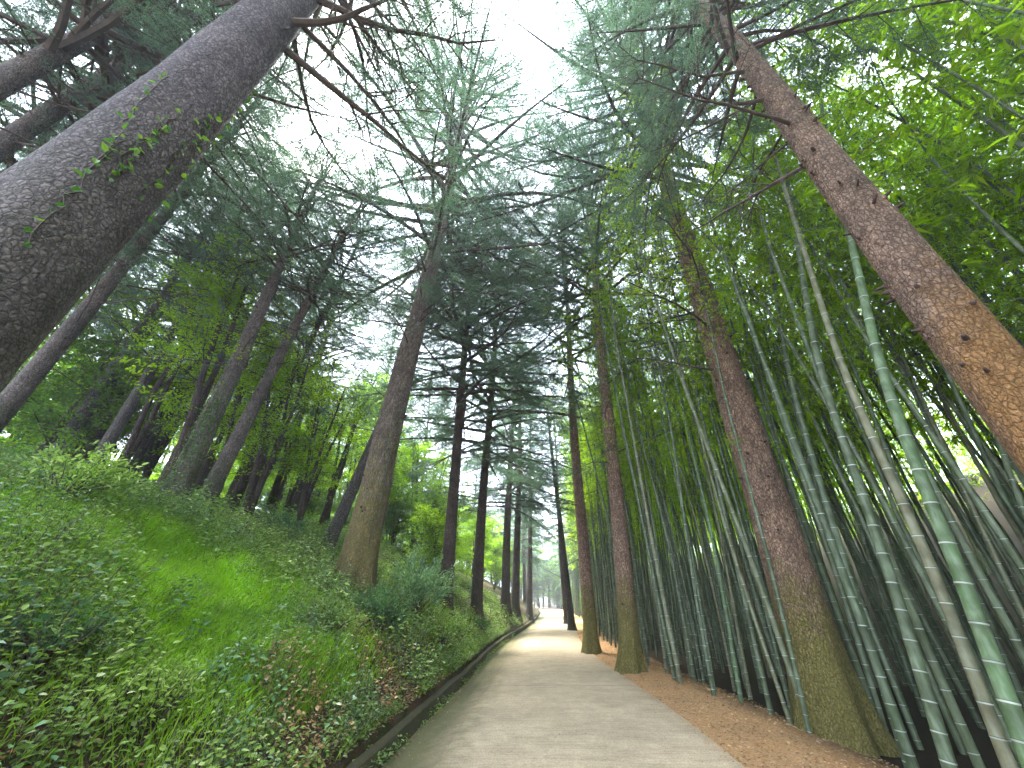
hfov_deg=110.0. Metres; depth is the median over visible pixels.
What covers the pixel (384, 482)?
ivy
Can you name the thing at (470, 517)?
broadleaf tree
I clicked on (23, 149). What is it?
fir tree
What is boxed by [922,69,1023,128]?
bamboo
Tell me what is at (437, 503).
broadleaf tree
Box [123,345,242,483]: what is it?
broadleaf tree
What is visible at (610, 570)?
bamboo
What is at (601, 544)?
bamboo
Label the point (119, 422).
fir tree
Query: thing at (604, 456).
bamboo
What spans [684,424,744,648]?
bamboo
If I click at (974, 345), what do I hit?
cedar tree
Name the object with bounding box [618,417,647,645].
bamboo
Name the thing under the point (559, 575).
broadleaf tree
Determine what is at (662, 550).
bamboo
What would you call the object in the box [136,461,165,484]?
broadleaf tree
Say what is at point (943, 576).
bamboo
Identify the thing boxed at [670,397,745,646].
bamboo
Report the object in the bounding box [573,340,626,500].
bamboo
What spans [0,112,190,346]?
fir tree
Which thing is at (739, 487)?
bamboo
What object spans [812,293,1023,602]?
bamboo
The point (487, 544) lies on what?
broadleaf tree
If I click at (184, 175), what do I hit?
ivy
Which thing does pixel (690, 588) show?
bamboo
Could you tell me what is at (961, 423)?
bamboo
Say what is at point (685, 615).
bamboo
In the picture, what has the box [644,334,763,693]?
bamboo
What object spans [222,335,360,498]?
broadleaf tree
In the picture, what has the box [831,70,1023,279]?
bamboo
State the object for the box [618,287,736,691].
bamboo
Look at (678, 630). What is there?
bamboo
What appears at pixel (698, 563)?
bamboo
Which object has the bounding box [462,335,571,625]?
cedar tree
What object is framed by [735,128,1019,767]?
bamboo
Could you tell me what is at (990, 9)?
bamboo
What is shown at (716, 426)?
bamboo
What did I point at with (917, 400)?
bamboo
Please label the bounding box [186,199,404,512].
fir tree
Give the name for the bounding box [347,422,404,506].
broadleaf tree
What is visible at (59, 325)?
broadleaf tree
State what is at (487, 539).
broadleaf tree
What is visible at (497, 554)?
broadleaf tree
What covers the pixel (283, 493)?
broadleaf tree
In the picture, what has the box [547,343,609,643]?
bamboo
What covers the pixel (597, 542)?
bamboo
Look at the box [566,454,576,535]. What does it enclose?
bamboo
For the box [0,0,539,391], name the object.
cedar tree
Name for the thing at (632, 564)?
bamboo
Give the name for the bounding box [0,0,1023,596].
sky
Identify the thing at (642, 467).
bamboo
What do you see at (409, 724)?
kerb
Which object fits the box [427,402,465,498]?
fir tree
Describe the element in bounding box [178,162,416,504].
fir tree
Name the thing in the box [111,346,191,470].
broadleaf tree
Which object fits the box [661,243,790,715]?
bamboo
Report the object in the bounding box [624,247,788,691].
bamboo
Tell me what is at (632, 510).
bamboo
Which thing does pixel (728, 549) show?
bamboo
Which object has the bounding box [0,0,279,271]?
fir tree
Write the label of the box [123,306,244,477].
broadleaf tree
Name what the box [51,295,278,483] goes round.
broadleaf tree
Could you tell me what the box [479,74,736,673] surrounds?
cedar tree
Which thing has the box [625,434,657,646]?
bamboo
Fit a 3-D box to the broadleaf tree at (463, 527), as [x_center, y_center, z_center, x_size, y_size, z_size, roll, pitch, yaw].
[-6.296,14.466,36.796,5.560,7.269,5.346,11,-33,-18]
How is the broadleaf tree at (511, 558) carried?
on the ground at (926, 757)
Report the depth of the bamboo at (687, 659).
13.09 m
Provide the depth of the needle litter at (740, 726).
5.05 m
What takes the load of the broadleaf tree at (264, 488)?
on the ground at (926, 757)
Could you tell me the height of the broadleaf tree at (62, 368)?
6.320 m
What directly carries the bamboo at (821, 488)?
on the ground at (926, 757)
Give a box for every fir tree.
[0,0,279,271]
[0,0,315,342]
[0,0,379,274]
[0,35,324,432]
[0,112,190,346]
[24,208,228,366]
[42,151,279,464]
[85,132,310,468]
[90,146,354,478]
[119,123,391,502]
[153,229,308,443]
[177,253,395,513]
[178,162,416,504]
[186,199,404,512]
[225,301,337,502]
[320,192,498,551]
[331,367,403,527]
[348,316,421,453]
[392,360,478,539]
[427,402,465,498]
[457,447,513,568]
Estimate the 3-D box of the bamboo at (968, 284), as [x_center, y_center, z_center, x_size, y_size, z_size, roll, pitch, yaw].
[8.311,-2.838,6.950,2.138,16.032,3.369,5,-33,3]
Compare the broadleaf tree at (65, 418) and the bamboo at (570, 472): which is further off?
the bamboo at (570, 472)
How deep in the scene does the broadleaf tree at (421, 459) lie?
25.20 m
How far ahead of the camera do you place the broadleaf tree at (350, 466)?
22.14 m
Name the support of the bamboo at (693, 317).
on the ground at (926, 757)
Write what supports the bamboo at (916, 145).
on the ground at (926, 757)
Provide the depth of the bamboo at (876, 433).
11.83 m
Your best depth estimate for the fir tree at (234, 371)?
10.49 m
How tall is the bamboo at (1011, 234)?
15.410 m
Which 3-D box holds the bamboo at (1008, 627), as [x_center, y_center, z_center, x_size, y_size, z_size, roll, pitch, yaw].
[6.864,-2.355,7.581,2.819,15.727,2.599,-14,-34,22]
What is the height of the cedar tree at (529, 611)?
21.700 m
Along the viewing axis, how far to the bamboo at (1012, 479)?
5.66 m
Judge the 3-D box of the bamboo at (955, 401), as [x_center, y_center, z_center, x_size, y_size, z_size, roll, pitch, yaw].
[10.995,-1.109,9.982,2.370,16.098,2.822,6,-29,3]
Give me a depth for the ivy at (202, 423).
8.17 m
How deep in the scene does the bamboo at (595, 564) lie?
19.86 m
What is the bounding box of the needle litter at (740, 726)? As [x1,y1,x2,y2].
[592,648,892,767]
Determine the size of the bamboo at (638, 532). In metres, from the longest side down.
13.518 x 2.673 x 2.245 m
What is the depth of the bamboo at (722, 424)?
11.07 m
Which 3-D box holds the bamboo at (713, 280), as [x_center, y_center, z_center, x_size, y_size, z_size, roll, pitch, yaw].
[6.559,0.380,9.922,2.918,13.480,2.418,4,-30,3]
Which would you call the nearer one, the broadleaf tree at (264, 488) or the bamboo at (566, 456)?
the broadleaf tree at (264, 488)
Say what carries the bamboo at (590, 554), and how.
on the ground at (926, 757)
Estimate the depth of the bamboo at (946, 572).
9.52 m
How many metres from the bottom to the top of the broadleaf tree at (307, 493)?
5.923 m
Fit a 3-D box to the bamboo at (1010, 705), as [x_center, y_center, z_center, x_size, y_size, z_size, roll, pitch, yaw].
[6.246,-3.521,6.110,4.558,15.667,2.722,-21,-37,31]
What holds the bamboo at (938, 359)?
on the ground at (926, 757)
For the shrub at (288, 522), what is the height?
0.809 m
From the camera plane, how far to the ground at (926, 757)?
5.58 m
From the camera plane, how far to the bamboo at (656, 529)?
20.06 m
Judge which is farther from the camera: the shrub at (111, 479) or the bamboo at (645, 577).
the bamboo at (645, 577)
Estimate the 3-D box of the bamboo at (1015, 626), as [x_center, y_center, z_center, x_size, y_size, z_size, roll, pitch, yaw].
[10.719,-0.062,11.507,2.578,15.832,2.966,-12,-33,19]
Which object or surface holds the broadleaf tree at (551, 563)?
on the ground at (926, 757)
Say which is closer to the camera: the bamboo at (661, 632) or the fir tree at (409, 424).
the bamboo at (661, 632)
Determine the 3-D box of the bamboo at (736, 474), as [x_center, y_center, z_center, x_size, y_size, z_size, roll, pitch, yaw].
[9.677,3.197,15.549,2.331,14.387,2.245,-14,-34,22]
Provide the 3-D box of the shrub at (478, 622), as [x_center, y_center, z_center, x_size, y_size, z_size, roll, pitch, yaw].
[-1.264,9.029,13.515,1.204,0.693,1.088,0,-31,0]
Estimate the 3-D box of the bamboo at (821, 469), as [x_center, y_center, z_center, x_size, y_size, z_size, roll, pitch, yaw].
[10.273,0.787,11.806,2.314,14.692,2.784,-19,-36,28]
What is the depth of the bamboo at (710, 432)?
12.44 m
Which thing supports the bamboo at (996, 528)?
on the ground at (926, 757)
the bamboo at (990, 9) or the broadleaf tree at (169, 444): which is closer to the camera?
the bamboo at (990, 9)
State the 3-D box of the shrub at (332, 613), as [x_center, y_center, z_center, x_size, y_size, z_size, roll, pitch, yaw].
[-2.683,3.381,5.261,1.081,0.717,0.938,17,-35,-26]
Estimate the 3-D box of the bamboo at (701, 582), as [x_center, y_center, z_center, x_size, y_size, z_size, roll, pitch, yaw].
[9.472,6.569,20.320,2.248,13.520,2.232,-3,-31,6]
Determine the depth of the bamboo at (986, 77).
8.90 m
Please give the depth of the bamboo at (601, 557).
23.45 m
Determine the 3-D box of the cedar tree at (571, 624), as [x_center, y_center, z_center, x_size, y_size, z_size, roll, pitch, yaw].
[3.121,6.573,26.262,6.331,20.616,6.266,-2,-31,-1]
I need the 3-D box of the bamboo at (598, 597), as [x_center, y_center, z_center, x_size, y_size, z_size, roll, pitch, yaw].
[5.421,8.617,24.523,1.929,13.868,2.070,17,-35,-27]
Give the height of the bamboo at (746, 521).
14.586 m
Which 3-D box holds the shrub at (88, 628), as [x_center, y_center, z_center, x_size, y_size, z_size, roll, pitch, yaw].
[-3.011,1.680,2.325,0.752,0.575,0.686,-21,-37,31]
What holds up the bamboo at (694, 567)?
on the ground at (926, 757)
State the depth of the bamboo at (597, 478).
15.20 m
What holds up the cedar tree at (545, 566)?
on the ground at (926, 757)
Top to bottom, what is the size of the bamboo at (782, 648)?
17.808 m
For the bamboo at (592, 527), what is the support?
on the ground at (926, 757)
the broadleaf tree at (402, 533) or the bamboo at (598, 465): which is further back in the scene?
the broadleaf tree at (402, 533)
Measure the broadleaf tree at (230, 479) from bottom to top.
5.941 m
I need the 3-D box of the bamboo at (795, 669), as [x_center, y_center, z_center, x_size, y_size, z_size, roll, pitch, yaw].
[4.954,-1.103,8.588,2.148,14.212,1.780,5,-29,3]
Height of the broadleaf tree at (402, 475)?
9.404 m
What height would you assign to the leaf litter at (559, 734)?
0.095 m
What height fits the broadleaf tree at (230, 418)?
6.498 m
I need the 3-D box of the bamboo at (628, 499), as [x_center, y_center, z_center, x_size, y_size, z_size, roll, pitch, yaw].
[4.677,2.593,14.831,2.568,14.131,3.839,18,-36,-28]
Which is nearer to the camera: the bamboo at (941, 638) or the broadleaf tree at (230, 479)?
the bamboo at (941, 638)
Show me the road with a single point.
(518, 717)
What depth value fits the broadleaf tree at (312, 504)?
20.99 m
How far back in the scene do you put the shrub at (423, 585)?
9.02 m
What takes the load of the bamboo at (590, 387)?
on the ground at (926, 757)
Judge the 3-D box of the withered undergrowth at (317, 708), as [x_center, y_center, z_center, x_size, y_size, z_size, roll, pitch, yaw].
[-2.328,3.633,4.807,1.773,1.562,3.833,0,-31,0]
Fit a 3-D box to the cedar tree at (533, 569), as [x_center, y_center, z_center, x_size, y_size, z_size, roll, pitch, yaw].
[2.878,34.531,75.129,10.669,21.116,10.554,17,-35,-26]
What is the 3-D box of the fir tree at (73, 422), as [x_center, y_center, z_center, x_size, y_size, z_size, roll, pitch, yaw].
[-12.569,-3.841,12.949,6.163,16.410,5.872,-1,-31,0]
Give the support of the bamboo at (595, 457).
on the ground at (926, 757)
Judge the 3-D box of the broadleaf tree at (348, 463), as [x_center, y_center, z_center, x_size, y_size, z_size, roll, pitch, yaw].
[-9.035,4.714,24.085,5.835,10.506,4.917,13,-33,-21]
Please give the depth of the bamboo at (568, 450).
26.16 m
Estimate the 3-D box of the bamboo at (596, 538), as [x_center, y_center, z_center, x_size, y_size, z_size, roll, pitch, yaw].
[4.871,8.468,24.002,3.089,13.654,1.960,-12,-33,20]
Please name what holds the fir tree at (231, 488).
on the ground at (926, 757)
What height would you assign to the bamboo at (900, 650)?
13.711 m
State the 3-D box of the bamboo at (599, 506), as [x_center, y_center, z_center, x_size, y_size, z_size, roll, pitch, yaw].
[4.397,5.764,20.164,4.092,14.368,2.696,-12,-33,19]
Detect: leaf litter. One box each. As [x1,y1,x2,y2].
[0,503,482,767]
[400,630,732,765]
[578,632,899,767]
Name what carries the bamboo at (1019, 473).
on the ground at (926, 757)
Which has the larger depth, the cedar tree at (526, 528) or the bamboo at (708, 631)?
the cedar tree at (526, 528)
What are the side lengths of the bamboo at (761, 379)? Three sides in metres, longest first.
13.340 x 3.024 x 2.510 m
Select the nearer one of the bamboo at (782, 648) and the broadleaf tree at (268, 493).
the bamboo at (782, 648)
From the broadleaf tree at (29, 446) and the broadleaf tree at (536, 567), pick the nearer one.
the broadleaf tree at (29, 446)
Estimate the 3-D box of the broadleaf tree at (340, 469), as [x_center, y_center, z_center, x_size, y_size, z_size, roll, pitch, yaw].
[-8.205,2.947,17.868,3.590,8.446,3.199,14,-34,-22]
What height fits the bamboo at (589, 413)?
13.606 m
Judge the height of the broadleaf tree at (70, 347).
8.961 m
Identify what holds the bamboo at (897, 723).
on the ground at (926, 757)
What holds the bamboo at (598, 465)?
on the ground at (926, 757)
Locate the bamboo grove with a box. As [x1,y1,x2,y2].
[553,0,1023,754]
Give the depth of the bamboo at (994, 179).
6.82 m
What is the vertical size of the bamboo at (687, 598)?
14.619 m
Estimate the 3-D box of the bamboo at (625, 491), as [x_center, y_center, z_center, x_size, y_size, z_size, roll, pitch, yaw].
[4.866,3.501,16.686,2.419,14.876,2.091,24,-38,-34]
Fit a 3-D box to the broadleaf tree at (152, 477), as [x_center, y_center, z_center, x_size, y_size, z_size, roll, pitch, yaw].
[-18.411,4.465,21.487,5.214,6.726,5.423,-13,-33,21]
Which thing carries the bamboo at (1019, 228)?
on the ground at (926, 757)
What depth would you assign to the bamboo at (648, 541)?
15.88 m
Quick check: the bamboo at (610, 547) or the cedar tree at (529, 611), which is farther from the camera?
the cedar tree at (529, 611)
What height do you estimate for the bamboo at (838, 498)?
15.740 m
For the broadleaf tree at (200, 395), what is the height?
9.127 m
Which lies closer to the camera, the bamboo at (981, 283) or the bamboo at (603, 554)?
the bamboo at (981, 283)
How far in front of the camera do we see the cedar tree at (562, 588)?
30.10 m
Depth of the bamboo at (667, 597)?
13.14 m
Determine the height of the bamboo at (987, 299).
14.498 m
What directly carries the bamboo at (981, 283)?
on the ground at (926, 757)
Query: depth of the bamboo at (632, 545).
12.85 m
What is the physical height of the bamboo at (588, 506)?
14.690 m
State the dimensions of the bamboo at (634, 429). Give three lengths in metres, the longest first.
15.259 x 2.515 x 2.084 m
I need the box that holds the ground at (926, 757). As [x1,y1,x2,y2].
[0,469,1023,767]
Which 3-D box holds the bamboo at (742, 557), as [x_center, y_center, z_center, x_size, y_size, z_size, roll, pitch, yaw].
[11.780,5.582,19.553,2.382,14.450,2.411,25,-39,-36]
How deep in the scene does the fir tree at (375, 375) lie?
18.33 m
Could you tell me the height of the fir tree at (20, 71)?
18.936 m
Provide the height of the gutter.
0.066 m
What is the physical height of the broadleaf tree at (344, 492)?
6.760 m
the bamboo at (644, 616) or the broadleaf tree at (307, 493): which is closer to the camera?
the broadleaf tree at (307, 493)
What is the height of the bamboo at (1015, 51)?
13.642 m
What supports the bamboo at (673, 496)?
on the ground at (926, 757)
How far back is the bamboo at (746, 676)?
9.53 m
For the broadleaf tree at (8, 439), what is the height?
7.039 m
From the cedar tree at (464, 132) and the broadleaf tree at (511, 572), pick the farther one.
the broadleaf tree at (511, 572)
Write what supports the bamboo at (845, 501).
on the ground at (926, 757)
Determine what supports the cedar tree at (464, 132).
on the ground at (926, 757)
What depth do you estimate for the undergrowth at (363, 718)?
4.31 m
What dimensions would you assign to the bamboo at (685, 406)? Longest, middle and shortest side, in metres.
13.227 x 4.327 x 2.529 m
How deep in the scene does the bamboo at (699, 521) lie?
16.48 m
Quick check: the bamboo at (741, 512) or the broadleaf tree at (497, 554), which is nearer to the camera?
the bamboo at (741, 512)
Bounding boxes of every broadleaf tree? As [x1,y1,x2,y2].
[0,286,121,415]
[0,299,187,463]
[0,326,180,475]
[0,359,122,460]
[1,268,174,408]
[2,320,116,453]
[2,403,113,463]
[11,359,135,464]
[49,257,254,468]
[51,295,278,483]
[105,221,298,487]
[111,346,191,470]
[113,402,188,472]
[115,250,248,477]
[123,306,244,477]
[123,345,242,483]
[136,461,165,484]
[139,426,238,496]
[155,307,285,491]
[163,336,275,485]
[180,301,307,496]
[206,307,343,518]
[216,396,271,487]
[220,449,241,499]
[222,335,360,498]
[222,467,280,505]
[233,335,297,489]
[239,450,289,511]
[261,417,331,509]
[264,423,333,511]
[268,365,340,514]
[269,346,366,516]
[272,375,376,532]
[278,461,345,521]
[280,444,345,520]
[286,415,344,516]
[287,416,345,501]
[315,434,360,516]
[317,370,389,528]
[317,384,366,523]
[317,455,347,514]
[321,426,373,526]
[328,396,419,494]
[330,479,358,527]
[335,440,364,523]
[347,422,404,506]
[354,389,415,503]
[382,479,419,547]
[385,455,415,543]
[389,509,410,541]
[390,426,432,539]
[390,439,436,553]
[390,497,472,582]
[392,441,461,556]
[394,468,464,567]
[413,449,463,535]
[438,475,492,576]
[443,489,472,549]
[457,513,499,580]
[458,507,484,570]
[464,520,499,578]
[483,534,511,589]
[484,507,502,581]
[487,511,521,585]
[490,540,524,586]
[500,542,522,592]
[520,519,550,579]
[520,538,534,598]
[532,542,549,607]
[532,577,544,605]
[534,554,557,607]
[536,565,551,607]
[542,543,569,584]
[542,565,559,608]
[546,578,560,608]
[552,548,579,591]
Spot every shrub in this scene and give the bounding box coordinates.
[0,439,156,501]
[0,592,131,684]
[109,657,207,730]
[261,511,308,538]
[293,587,367,632]
[352,582,411,634]
[377,538,457,619]
[416,604,472,646]
[470,613,492,630]
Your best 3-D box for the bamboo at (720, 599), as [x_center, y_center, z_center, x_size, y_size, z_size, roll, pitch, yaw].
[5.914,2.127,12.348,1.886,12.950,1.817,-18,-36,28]
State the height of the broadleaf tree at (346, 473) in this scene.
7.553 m
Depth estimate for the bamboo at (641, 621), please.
13.26 m
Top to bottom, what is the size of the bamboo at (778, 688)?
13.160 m
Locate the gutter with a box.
[381,608,544,767]
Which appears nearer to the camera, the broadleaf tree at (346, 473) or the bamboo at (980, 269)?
the bamboo at (980, 269)
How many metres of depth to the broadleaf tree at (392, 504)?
25.10 m
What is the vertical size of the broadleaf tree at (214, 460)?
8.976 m
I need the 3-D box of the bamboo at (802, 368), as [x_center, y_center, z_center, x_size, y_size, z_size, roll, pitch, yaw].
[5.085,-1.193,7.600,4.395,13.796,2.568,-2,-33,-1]
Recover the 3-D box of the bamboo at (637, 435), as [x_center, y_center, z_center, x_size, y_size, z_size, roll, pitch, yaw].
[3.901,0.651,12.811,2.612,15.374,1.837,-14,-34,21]
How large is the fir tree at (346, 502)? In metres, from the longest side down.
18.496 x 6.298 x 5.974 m
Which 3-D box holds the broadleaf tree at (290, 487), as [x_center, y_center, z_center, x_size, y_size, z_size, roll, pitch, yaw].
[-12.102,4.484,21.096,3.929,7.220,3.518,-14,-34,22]
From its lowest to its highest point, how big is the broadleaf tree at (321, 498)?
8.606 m
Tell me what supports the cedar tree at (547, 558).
on the ground at (926, 757)
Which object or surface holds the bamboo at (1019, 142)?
on the ground at (926, 757)
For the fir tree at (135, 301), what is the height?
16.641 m
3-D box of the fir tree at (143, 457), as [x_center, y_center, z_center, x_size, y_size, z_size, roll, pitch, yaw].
[-12.827,-3.432,16.277,11.146,18.470,10.842,2,-31,1]
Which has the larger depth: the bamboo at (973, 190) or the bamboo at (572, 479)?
the bamboo at (572, 479)
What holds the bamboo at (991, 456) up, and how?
on the ground at (926, 757)
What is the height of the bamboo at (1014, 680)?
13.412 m
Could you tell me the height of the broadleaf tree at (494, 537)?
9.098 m
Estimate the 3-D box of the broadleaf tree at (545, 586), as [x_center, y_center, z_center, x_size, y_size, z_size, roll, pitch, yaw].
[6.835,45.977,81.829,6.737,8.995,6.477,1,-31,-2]
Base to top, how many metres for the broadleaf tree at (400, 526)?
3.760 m
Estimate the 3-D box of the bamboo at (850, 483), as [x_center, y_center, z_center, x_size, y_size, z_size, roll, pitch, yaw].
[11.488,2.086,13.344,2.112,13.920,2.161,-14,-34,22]
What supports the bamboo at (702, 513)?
on the ground at (926, 757)
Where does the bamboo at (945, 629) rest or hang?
on the ground at (926, 757)
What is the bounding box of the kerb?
[346,608,539,767]
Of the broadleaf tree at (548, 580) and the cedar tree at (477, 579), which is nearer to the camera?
the cedar tree at (477, 579)
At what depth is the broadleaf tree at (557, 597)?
73.28 m
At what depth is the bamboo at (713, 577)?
11.55 m
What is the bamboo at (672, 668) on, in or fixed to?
on the ground at (926, 757)
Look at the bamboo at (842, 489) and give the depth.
10.47 m
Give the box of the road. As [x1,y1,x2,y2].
[434,606,744,767]
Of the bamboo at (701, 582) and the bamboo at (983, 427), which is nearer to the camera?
the bamboo at (983, 427)
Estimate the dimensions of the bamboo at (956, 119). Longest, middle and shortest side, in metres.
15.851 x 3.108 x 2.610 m
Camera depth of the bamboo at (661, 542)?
21.42 m
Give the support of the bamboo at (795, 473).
on the ground at (926, 757)
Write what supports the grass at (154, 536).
on the ground at (926, 757)
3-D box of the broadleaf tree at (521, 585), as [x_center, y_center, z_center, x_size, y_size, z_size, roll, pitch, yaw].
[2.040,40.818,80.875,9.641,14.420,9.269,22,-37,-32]
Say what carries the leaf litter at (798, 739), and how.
on the ground at (926, 757)
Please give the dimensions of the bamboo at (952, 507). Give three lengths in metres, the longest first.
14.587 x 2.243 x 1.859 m
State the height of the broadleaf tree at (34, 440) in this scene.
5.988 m
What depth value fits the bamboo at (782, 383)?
9.09 m
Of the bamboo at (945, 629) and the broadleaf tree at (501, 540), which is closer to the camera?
the bamboo at (945, 629)
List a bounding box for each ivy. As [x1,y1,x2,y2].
[22,72,212,247]
[148,89,257,221]
[162,350,237,485]
[362,379,403,555]
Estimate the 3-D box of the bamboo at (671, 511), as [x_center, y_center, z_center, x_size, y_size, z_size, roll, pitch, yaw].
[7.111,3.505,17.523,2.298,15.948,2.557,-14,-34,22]
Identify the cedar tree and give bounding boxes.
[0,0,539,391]
[210,0,638,596]
[297,164,609,619]
[338,202,621,632]
[441,331,590,619]
[442,0,900,757]
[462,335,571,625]
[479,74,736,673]
[479,172,672,654]
[487,436,557,603]
[493,415,558,622]
[512,461,545,554]
[513,504,553,585]
[514,372,601,630]
[522,515,550,606]
[527,400,577,623]
[539,532,552,607]
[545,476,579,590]
[545,505,571,609]
[549,439,593,576]
[558,0,1023,474]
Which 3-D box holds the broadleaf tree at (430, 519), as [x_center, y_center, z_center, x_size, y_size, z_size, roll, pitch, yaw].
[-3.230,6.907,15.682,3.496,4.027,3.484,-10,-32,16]
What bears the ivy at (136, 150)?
attached to the cedar tree at (224, 62)
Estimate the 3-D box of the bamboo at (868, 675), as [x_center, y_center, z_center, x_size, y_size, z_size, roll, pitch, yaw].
[6.227,-1.729,9.136,2.649,16.326,2.195,4,-29,3]
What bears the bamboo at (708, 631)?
on the ground at (926, 757)
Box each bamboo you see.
[521,228,617,618]
[545,402,595,609]
[545,421,591,527]
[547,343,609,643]
[548,380,617,633]
[548,398,595,560]
[550,406,597,564]
[552,344,621,525]
[553,443,601,611]
[556,420,604,612]
[558,311,635,483]
[558,405,604,607]
[559,314,631,484]
[560,356,604,639]
[560,388,615,633]
[563,420,607,616]
[564,419,611,634]
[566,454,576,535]
[567,422,599,620]
[569,256,671,652]
[572,186,676,680]
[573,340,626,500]
[574,401,608,638]
[575,302,650,666]
[576,367,605,635]
[577,422,600,634]
[578,320,629,611]
[579,292,646,662]
[579,375,616,647]
[579,398,611,645]
[580,279,668,672]
[580,319,690,675]
[580,393,607,640]
[581,432,603,631]
[581,436,599,635]
[582,375,604,629]
[582,376,619,575]
[583,289,633,504]
[584,165,682,683]
[584,449,617,642]
[585,456,605,634]
[587,265,696,681]
[589,391,620,531]
[589,458,613,598]
[591,372,622,507]
[591,383,681,577]
[593,332,644,653]
[594,288,747,694]
[599,154,715,695]
[599,240,752,699]
[600,154,1020,767]
[601,65,797,697]
[602,295,705,684]
[605,320,669,665]
[607,392,641,648]
[608,296,739,566]
[609,278,663,610]
[611,204,743,702]
[612,236,715,690]
[612,284,701,681]
[612,361,692,654]
[612,384,679,664]
[613,324,667,663]
[613,409,659,548]
[614,331,663,661]
[614,349,717,668]
[614,383,653,649]
[617,394,647,549]
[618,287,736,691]
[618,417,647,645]
[619,382,640,589]
[621,345,697,616]
[621,372,672,657]
[622,246,704,675]
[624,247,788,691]
[625,318,708,680]
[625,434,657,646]
[626,517,652,643]
[627,445,641,634]
[628,198,777,422]
[628,442,658,640]
[629,502,648,639]
[631,508,653,635]
[632,449,647,608]
[633,186,774,715]
[634,348,681,664]
[635,313,739,675]
[636,272,725,635]
[637,434,679,644]
[637,452,670,621]
[638,55,918,767]
[639,177,793,725]
[639,344,727,665]
[640,218,774,615]
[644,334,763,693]
[644,369,684,655]
[644,409,679,640]
[646,312,735,684]
[650,427,672,613]
[651,367,767,649]
[653,386,690,594]
[654,318,719,663]
[656,398,732,563]
[656,400,720,630]
[660,399,726,659]
[660,406,713,629]
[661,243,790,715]
[664,454,719,641]
[665,302,766,454]
[666,178,811,733]
[668,232,772,607]
[669,250,908,685]
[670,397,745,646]
[672,369,735,653]
[673,331,716,502]
[674,329,772,606]
[675,390,747,636]
[676,433,726,641]
[680,231,750,403]
[683,329,786,682]
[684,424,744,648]
[685,93,1023,664]
[686,334,751,589]
[688,252,789,421]
[689,344,745,510]
[691,485,740,592]
[695,205,792,504]
[696,154,887,728]
[697,20,957,767]
[702,377,761,650]
[703,58,985,767]
[703,404,759,647]
[704,180,1023,499]
[706,188,1023,710]
[707,136,873,705]
[709,206,839,634]
[709,413,753,530]
[710,68,1023,362]
[712,275,854,669]
[714,115,1023,485]
[714,222,975,641]
[716,111,907,767]
[719,49,1018,767]
[719,303,943,698]
[720,137,1023,626]
[724,279,853,614]
[726,0,1023,272]
[726,288,938,704]
[727,166,923,749]
[727,198,917,732]
[734,317,969,690]
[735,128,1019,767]
[738,213,858,520]
[738,221,925,716]
[740,297,801,497]
[742,279,974,699]
[746,147,1023,576]
[751,0,1023,767]
[755,324,918,641]
[757,210,985,729]
[764,33,1023,345]
[765,315,884,670]
[767,271,917,689]
[772,260,969,683]
[775,338,886,630]
[779,186,1023,620]
[780,357,929,641]
[781,288,1023,644]
[788,45,1023,340]
[802,64,1023,245]
[802,261,956,694]
[802,293,965,679]
[806,39,1023,337]
[809,88,1023,345]
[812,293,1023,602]
[813,264,980,551]
[817,91,1023,284]
[822,284,958,595]
[823,331,934,488]
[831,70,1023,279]
[835,251,1014,471]
[836,214,1016,451]
[838,93,1023,299]
[840,252,1022,519]
[842,224,1012,492]
[843,249,1003,465]
[844,137,1023,327]
[847,75,1023,214]
[850,0,1023,143]
[855,158,1022,337]
[861,147,980,419]
[871,93,1023,340]
[871,130,1023,520]
[873,151,1023,327]
[877,95,1023,347]
[878,0,1023,125]
[879,41,1023,187]
[882,191,1023,338]
[884,86,1023,338]
[893,92,1023,339]
[912,186,1023,334]
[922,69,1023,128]
[931,53,1023,118]
[933,131,1023,254]
[938,2,1023,214]
[955,163,1023,335]
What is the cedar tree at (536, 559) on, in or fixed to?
on the ground at (926, 757)
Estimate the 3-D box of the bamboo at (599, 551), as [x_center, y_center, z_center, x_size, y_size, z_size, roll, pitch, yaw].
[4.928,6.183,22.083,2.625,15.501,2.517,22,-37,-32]
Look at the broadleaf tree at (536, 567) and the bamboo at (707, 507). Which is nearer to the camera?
the bamboo at (707, 507)
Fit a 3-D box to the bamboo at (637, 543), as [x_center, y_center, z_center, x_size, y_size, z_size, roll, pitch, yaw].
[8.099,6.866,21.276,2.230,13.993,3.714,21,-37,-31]
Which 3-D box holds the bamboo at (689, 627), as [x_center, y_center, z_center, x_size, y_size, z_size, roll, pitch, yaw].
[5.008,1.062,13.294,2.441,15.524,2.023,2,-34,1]
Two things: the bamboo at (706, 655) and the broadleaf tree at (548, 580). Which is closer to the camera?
the bamboo at (706, 655)
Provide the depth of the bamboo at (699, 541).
18.50 m
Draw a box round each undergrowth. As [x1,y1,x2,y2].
[0,442,492,581]
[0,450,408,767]
[233,589,421,767]
[256,621,513,767]
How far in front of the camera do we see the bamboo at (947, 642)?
9.54 m

